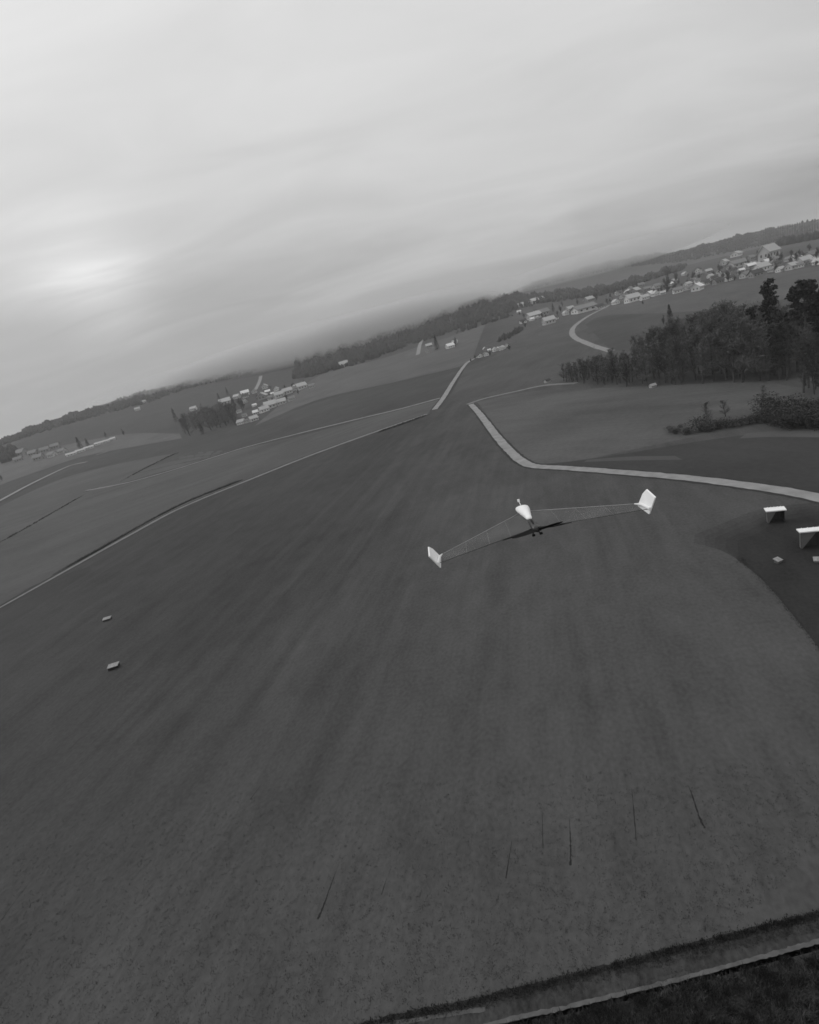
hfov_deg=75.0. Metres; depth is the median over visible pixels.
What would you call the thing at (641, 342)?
bare tree
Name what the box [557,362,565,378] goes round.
bare tree
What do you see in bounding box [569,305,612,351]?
hill lane
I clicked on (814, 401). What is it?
shrub
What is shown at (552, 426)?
meadow
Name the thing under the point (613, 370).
bare tree
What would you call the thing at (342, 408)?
crop field
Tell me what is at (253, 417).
house
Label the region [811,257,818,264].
house
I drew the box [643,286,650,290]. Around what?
house
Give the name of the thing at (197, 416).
bare tree
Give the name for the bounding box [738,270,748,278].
house
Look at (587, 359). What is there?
bare tree
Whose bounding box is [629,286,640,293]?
house
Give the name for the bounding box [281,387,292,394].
house
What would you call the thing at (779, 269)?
house
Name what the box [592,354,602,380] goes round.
bare tree
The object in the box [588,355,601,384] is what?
bare tree
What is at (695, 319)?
bare tree
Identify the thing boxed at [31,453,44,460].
house
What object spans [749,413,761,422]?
shrub
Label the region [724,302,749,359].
bare tree
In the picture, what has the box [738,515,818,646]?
rough ground
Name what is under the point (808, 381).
bare tree
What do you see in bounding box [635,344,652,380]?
bare tree
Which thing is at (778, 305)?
bare tree
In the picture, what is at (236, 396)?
house
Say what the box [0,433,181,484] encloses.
meadow
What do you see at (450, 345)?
house
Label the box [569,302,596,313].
house
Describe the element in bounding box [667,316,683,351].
bare tree
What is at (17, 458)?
house
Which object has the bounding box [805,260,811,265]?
house
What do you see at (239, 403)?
village tree
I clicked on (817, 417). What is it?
shrub
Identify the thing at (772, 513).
field shelter
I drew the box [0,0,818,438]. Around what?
sky
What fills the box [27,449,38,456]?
house
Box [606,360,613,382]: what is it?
bare tree
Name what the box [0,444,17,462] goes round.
wood
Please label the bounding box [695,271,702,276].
house
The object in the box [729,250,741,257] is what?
house
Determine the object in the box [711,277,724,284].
house
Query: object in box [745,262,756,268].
house
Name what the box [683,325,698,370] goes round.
bare tree
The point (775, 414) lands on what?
shrub
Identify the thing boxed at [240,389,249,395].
house
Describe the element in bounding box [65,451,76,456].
shed
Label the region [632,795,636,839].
rut
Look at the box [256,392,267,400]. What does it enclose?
house
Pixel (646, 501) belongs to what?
flying wing
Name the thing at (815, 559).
feed box
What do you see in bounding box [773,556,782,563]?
feed box
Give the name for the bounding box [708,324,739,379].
bare tree
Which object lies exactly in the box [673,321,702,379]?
bare tree
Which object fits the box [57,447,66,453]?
house
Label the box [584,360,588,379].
bare tree
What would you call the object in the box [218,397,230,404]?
house
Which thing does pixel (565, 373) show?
bare tree
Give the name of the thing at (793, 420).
shrub
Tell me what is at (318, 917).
rut
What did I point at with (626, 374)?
bare tree
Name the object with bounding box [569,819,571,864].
rut
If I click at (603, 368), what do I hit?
bare tree
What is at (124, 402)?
wood
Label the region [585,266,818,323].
meadow
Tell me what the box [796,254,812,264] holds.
house
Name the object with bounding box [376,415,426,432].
hedge row
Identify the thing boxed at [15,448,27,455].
house
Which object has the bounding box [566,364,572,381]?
bare tree
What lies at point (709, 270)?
house
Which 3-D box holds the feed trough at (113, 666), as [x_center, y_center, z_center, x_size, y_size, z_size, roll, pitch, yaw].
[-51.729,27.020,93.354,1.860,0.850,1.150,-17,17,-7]
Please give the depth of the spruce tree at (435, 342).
749.28 m
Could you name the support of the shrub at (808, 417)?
on the ground at (330, 631)
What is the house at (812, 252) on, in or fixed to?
on the ground at (330, 631)
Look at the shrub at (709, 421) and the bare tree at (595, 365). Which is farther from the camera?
the bare tree at (595, 365)
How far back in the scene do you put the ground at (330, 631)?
59.80 m
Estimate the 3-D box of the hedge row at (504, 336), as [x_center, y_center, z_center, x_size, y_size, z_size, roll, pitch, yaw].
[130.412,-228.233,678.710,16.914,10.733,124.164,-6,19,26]
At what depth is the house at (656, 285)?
775.09 m
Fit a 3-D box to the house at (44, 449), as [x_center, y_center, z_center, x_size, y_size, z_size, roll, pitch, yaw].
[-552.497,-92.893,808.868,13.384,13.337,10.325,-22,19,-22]
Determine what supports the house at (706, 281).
on the ground at (330, 631)
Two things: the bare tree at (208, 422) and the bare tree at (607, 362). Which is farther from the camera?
the bare tree at (208, 422)
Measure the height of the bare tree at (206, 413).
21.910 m
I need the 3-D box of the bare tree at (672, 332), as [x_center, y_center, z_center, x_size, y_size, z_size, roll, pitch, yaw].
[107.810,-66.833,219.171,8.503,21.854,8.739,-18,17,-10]
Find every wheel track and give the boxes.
[382,1007,484,1023]
[484,938,818,1023]
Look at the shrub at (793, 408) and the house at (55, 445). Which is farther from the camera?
the house at (55, 445)
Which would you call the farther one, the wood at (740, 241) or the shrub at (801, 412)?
the wood at (740, 241)
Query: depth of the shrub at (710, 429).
135.00 m
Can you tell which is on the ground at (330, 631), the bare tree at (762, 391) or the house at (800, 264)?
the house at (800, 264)
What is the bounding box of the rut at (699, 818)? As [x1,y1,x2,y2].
[689,788,704,827]
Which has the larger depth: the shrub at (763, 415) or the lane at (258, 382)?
the lane at (258, 382)
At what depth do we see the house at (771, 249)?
751.29 m
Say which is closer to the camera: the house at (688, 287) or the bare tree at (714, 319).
the bare tree at (714, 319)
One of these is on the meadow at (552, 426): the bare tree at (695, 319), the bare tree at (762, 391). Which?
the bare tree at (762, 391)
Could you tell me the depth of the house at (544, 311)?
825.44 m
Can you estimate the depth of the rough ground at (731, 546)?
81.91 m
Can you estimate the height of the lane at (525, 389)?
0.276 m
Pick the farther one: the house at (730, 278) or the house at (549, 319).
the house at (549, 319)
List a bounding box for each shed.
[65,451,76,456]
[75,448,85,452]
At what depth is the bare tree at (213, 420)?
600.17 m
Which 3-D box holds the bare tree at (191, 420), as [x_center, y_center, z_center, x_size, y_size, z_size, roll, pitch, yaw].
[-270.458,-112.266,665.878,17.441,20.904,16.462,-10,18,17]
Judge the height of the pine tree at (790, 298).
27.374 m
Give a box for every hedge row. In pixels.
[0,495,82,542]
[56,480,241,573]
[120,453,175,481]
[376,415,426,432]
[456,313,512,332]
[497,326,522,341]
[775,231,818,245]
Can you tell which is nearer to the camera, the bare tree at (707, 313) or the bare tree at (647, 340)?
the bare tree at (707, 313)
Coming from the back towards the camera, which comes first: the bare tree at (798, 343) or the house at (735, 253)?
the house at (735, 253)
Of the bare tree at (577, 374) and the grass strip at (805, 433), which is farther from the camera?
the bare tree at (577, 374)
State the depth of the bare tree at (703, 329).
197.67 m
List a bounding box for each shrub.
[663,425,674,431]
[670,426,682,433]
[679,426,691,434]
[684,414,712,431]
[696,417,719,430]
[703,424,716,431]
[710,419,725,428]
[718,416,735,427]
[726,419,739,426]
[732,415,749,425]
[742,414,754,424]
[749,391,781,409]
[749,402,784,421]
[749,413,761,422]
[756,407,774,421]
[759,396,791,408]
[760,404,794,425]
[771,414,790,426]
[772,407,810,428]
[776,393,808,408]
[777,416,800,428]
[779,403,804,416]
[785,404,818,425]
[789,396,818,414]
[794,410,818,428]
[800,406,818,425]
[801,410,818,428]
[802,412,818,430]
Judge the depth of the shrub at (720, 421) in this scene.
135.23 m
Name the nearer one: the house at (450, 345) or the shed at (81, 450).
the shed at (81, 450)
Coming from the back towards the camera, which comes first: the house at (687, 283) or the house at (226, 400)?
the house at (226, 400)
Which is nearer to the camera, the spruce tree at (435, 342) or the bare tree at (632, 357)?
the bare tree at (632, 357)
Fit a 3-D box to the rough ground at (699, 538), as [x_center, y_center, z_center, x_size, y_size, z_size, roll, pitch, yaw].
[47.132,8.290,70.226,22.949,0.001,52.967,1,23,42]
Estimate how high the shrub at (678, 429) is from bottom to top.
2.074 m
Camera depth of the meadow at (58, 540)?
284.55 m
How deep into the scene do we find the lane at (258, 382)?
1043.82 m
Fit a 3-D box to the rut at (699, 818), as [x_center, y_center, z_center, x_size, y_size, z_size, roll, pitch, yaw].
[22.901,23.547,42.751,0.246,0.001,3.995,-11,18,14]
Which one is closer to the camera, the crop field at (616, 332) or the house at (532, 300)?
the crop field at (616, 332)
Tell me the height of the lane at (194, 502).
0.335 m
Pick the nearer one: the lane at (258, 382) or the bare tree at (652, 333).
the bare tree at (652, 333)
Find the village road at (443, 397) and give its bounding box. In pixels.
[432,357,476,409]
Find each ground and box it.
[0,219,818,1023]
[0,567,90,629]
[506,944,818,1023]
[694,503,817,634]
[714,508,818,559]
[725,511,818,608]
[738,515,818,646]
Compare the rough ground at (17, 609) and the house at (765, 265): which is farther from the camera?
the house at (765, 265)
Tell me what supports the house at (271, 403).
on the ground at (330, 631)
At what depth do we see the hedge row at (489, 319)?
920.09 m
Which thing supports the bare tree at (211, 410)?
on the ground at (330, 631)
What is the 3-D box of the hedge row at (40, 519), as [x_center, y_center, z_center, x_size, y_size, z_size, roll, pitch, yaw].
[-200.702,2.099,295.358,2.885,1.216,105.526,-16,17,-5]
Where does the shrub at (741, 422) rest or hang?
on the meadow at (552, 426)
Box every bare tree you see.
[179,417,193,435]
[187,415,197,427]
[192,413,202,427]
[202,414,211,429]
[203,410,212,427]
[206,406,217,424]
[209,415,217,427]
[212,410,223,426]
[214,406,227,425]
[224,403,237,424]
[227,401,237,418]
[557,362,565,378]
[563,363,573,380]
[563,368,568,381]
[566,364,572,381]
[571,362,579,381]
[577,357,586,383]
[581,363,592,382]
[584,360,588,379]
[585,356,590,376]
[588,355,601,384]
[591,364,600,379]
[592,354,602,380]
[596,360,607,384]
[604,353,614,380]
[605,347,613,358]
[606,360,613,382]
[608,357,620,384]
[617,349,627,373]
[617,359,634,385]
[621,353,632,382]
[621,362,630,386]
[629,334,647,368]
[629,347,639,379]
[629,356,639,381]
[630,340,639,373]
[635,340,645,373]
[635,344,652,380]
[642,331,651,372]
[647,326,660,352]
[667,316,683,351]
[668,320,684,370]
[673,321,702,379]
[674,316,686,349]
[680,312,700,356]
[683,312,701,373]
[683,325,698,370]
[690,324,707,376]
[700,401,716,417]
[703,310,720,358]
[704,306,723,369]
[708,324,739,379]
[709,308,727,373]
[713,317,731,377]
[716,299,734,360]
[716,399,733,416]
[719,310,751,377]
[720,301,745,359]
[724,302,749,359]
[725,315,763,382]
[728,305,757,379]
[754,303,772,363]
[756,384,770,397]
[769,306,793,359]
[776,303,789,337]
[781,323,816,392]
[792,324,816,387]
[797,335,818,394]
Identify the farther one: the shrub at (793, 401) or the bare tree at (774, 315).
the bare tree at (774, 315)
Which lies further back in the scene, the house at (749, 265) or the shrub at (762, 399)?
the house at (749, 265)
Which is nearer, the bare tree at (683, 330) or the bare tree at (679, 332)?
the bare tree at (683, 330)
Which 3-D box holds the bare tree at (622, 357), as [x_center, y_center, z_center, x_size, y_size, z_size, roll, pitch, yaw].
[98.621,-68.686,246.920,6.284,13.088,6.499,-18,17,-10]
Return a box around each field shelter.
[764,506,786,523]
[796,527,818,548]
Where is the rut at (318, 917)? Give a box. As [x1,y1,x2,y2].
[317,867,337,918]
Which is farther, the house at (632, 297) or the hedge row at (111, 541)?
the house at (632, 297)
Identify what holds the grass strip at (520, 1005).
on the ground at (330, 631)
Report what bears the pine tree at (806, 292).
on the ground at (330, 631)
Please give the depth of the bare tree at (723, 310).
199.95 m
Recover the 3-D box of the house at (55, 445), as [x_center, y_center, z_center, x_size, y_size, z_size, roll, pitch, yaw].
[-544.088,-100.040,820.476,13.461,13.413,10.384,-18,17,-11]
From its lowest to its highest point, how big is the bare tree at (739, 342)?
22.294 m
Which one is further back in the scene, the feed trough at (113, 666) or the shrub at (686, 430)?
the shrub at (686, 430)
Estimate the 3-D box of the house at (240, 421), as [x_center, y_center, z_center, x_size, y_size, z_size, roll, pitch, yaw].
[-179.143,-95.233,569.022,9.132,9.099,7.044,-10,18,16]
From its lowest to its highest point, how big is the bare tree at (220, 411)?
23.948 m
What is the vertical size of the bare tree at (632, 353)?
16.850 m
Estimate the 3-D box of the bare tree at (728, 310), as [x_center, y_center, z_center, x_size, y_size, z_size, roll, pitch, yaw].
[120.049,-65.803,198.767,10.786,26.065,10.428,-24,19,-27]
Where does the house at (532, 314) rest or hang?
on the ground at (330, 631)
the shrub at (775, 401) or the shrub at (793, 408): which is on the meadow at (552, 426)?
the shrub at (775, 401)
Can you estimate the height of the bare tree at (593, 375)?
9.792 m
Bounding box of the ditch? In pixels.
[361,911,818,1023]
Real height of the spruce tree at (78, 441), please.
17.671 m
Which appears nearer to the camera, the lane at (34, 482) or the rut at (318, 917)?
the rut at (318, 917)
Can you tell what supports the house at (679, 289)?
on the ground at (330, 631)
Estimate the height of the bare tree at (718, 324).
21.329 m
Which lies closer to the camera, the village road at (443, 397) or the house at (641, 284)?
the village road at (443, 397)
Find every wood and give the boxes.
[0,368,257,444]
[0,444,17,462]
[292,291,522,378]
[485,263,686,319]
[523,219,817,290]
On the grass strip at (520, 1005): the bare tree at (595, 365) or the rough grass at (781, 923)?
the rough grass at (781, 923)
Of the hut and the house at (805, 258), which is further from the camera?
the house at (805, 258)
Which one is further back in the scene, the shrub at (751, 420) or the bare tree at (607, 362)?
the bare tree at (607, 362)
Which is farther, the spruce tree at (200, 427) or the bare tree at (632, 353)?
the spruce tree at (200, 427)
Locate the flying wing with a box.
[428,489,655,567]
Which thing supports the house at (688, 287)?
on the ground at (330, 631)
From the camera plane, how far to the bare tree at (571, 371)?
274.83 m
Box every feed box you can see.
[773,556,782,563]
[813,557,818,562]
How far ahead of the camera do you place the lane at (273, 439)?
354.07 m
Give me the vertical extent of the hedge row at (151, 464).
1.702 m
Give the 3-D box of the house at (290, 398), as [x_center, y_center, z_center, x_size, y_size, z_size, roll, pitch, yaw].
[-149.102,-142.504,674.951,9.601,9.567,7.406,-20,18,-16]
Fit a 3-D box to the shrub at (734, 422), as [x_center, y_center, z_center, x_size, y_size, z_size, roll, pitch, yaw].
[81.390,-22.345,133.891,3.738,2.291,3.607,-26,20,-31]
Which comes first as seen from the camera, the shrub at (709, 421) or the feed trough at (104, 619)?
the feed trough at (104, 619)
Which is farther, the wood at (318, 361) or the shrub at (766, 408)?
the wood at (318, 361)
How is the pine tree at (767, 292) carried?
on the ground at (330, 631)
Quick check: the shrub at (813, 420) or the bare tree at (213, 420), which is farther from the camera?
the bare tree at (213, 420)
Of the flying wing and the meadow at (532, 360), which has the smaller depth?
the flying wing
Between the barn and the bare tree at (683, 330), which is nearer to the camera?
the bare tree at (683, 330)
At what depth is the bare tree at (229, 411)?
568.82 m
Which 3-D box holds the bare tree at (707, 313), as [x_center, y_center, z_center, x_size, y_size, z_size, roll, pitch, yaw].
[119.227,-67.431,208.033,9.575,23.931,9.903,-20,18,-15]
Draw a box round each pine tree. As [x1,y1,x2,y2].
[745,305,757,357]
[758,278,780,373]
[784,286,807,371]
[791,279,818,380]
[808,289,818,356]
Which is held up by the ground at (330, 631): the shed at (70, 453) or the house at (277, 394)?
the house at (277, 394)
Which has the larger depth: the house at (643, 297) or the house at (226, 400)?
the house at (226, 400)
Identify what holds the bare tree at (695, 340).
on the ground at (330, 631)
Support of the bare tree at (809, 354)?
on the ground at (330, 631)
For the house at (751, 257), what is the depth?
803.09 m
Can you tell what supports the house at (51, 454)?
on the ground at (330, 631)
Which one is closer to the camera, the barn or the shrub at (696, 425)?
the shrub at (696, 425)
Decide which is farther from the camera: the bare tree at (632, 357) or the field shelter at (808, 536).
the bare tree at (632, 357)
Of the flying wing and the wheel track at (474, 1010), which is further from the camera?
the wheel track at (474, 1010)
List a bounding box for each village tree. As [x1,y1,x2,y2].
[236,398,242,409]
[660,275,670,291]
[664,266,670,275]
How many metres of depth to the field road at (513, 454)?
117.71 m
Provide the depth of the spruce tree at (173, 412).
791.61 m
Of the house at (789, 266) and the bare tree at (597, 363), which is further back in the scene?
the house at (789, 266)
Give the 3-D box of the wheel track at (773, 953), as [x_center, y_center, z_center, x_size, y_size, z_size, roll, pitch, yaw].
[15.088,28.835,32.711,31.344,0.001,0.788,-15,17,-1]
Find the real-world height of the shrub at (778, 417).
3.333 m
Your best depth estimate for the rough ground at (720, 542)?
83.37 m
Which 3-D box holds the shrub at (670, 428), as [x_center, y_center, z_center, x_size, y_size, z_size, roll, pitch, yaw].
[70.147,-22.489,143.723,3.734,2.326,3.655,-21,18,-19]
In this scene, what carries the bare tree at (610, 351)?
on the ground at (330, 631)
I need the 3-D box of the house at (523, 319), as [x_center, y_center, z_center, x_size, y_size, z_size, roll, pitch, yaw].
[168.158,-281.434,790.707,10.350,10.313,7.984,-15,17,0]
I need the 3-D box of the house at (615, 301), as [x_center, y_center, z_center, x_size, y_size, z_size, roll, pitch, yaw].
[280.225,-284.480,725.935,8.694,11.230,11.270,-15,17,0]
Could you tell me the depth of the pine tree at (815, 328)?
150.78 m
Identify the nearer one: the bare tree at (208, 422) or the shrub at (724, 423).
the shrub at (724, 423)
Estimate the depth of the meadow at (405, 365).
663.39 m
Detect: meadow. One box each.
[0,400,437,604]
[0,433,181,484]
[255,325,484,425]
[448,320,614,401]
[477,382,804,463]
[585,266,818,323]
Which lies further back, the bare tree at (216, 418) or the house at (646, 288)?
the house at (646, 288)
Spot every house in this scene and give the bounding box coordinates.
[12,456,22,461]
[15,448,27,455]
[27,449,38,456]
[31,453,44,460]
[38,446,49,452]
[46,451,57,457]
[49,442,60,449]
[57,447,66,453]
[189,405,197,410]
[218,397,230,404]
[232,394,240,398]
[236,418,244,424]
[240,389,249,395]
[248,414,258,421]
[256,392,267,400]
[258,405,269,413]
[263,399,276,408]
[272,390,283,398]
[276,397,285,405]
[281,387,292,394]
[287,395,294,400]
[294,381,306,390]
[445,342,454,348]
[519,318,526,323]
[525,310,541,319]
[528,296,542,303]
[536,308,549,315]
[541,315,555,325]
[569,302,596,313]
[583,295,594,302]
[594,303,603,309]
[611,299,619,304]
[623,292,640,303]
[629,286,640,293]
[637,282,644,286]
[639,294,649,300]
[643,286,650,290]
[650,290,659,296]
[651,283,661,288]
[672,286,683,293]
[683,281,692,286]
[684,285,691,290]
[690,282,704,291]
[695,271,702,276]
[700,279,709,285]
[704,268,712,273]
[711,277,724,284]
[718,258,729,265]
[724,257,748,269]
[724,275,733,281]
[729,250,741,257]
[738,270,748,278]
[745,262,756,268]
[746,254,755,260]
[747,268,764,277]
[751,261,771,270]
[756,242,781,260]
[767,266,774,272]
[771,260,781,266]
[774,266,783,272]
[783,261,797,270]
[795,261,804,268]
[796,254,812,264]
[803,249,818,256]
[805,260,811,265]
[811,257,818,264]
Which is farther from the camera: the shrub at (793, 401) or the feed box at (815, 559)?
the shrub at (793, 401)
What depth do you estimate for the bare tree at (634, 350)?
230.59 m
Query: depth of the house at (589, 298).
885.01 m
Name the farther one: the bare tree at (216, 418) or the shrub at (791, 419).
the bare tree at (216, 418)
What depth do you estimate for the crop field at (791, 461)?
113.37 m
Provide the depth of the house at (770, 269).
546.52 m
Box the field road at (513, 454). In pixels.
[469,404,818,501]
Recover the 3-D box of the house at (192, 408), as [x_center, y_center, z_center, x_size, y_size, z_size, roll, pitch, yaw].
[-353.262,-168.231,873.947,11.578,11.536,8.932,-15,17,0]
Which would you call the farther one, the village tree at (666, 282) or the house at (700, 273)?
the house at (700, 273)
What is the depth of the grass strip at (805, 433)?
119.89 m
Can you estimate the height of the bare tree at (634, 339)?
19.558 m
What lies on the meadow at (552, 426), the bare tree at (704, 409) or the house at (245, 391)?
the bare tree at (704, 409)
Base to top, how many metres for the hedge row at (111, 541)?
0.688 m
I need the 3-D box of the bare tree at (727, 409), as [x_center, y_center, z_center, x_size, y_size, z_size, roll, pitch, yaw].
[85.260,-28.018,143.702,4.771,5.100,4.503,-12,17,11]
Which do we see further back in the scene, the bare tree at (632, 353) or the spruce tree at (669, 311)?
the spruce tree at (669, 311)
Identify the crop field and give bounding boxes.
[134,369,457,478]
[548,435,818,490]
[585,298,803,350]
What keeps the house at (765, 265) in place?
on the ground at (330, 631)
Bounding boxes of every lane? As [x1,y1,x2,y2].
[0,414,427,607]
[0,461,87,500]
[83,398,439,491]
[254,376,261,388]
[416,339,422,354]
[468,382,577,403]
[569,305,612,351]
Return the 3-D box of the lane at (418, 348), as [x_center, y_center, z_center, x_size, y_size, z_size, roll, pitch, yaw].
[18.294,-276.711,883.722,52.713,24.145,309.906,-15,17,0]
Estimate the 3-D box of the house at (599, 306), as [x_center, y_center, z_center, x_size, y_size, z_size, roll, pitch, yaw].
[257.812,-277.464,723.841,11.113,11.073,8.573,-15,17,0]
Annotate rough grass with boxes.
[353,909,818,1023]
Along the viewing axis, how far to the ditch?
34.08 m
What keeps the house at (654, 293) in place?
on the ground at (330, 631)
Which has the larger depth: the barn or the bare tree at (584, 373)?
the barn
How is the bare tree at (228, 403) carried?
on the ground at (330, 631)
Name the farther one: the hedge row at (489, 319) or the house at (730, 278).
the hedge row at (489, 319)
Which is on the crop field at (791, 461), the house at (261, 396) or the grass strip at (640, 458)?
the grass strip at (640, 458)
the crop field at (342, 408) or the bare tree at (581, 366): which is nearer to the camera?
the bare tree at (581, 366)
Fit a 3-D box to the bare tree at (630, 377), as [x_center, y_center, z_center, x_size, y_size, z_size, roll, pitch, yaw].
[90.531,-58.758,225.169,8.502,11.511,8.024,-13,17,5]
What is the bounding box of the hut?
[649,383,656,387]
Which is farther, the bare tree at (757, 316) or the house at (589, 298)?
the house at (589, 298)
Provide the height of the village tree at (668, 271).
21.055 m
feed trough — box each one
[102,616,111,621]
[107,661,119,670]
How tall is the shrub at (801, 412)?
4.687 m
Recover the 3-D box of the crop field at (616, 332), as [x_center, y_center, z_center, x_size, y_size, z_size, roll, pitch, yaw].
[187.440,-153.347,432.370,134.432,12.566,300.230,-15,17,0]
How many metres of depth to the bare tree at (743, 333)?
175.54 m
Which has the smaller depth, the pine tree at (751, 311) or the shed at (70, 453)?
the pine tree at (751, 311)
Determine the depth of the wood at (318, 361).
1070.53 m
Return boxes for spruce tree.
[75,437,82,448]
[171,408,177,421]
[198,421,204,433]
[433,335,438,349]
[666,304,673,320]
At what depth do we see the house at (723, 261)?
858.68 m
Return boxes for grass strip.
[409,917,818,1023]
[585,456,681,461]
[741,430,818,437]
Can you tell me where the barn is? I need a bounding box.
[338,360,347,366]
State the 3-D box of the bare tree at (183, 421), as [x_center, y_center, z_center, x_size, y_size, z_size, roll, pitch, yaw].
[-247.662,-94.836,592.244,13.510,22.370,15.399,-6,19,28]
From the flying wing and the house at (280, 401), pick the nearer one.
the flying wing
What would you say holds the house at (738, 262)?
on the ground at (330, 631)
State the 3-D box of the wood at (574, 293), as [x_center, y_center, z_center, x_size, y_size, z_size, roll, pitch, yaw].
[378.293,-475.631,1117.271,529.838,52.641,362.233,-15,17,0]
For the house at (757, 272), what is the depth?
537.13 m
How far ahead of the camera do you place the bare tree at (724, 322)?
182.34 m
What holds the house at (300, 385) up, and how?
on the ground at (330, 631)
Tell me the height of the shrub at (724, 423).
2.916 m
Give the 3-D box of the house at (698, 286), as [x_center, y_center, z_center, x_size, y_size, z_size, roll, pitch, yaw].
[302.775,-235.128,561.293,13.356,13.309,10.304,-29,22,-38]
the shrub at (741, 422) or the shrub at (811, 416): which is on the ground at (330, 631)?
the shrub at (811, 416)
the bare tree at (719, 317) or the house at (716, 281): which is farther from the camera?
the house at (716, 281)

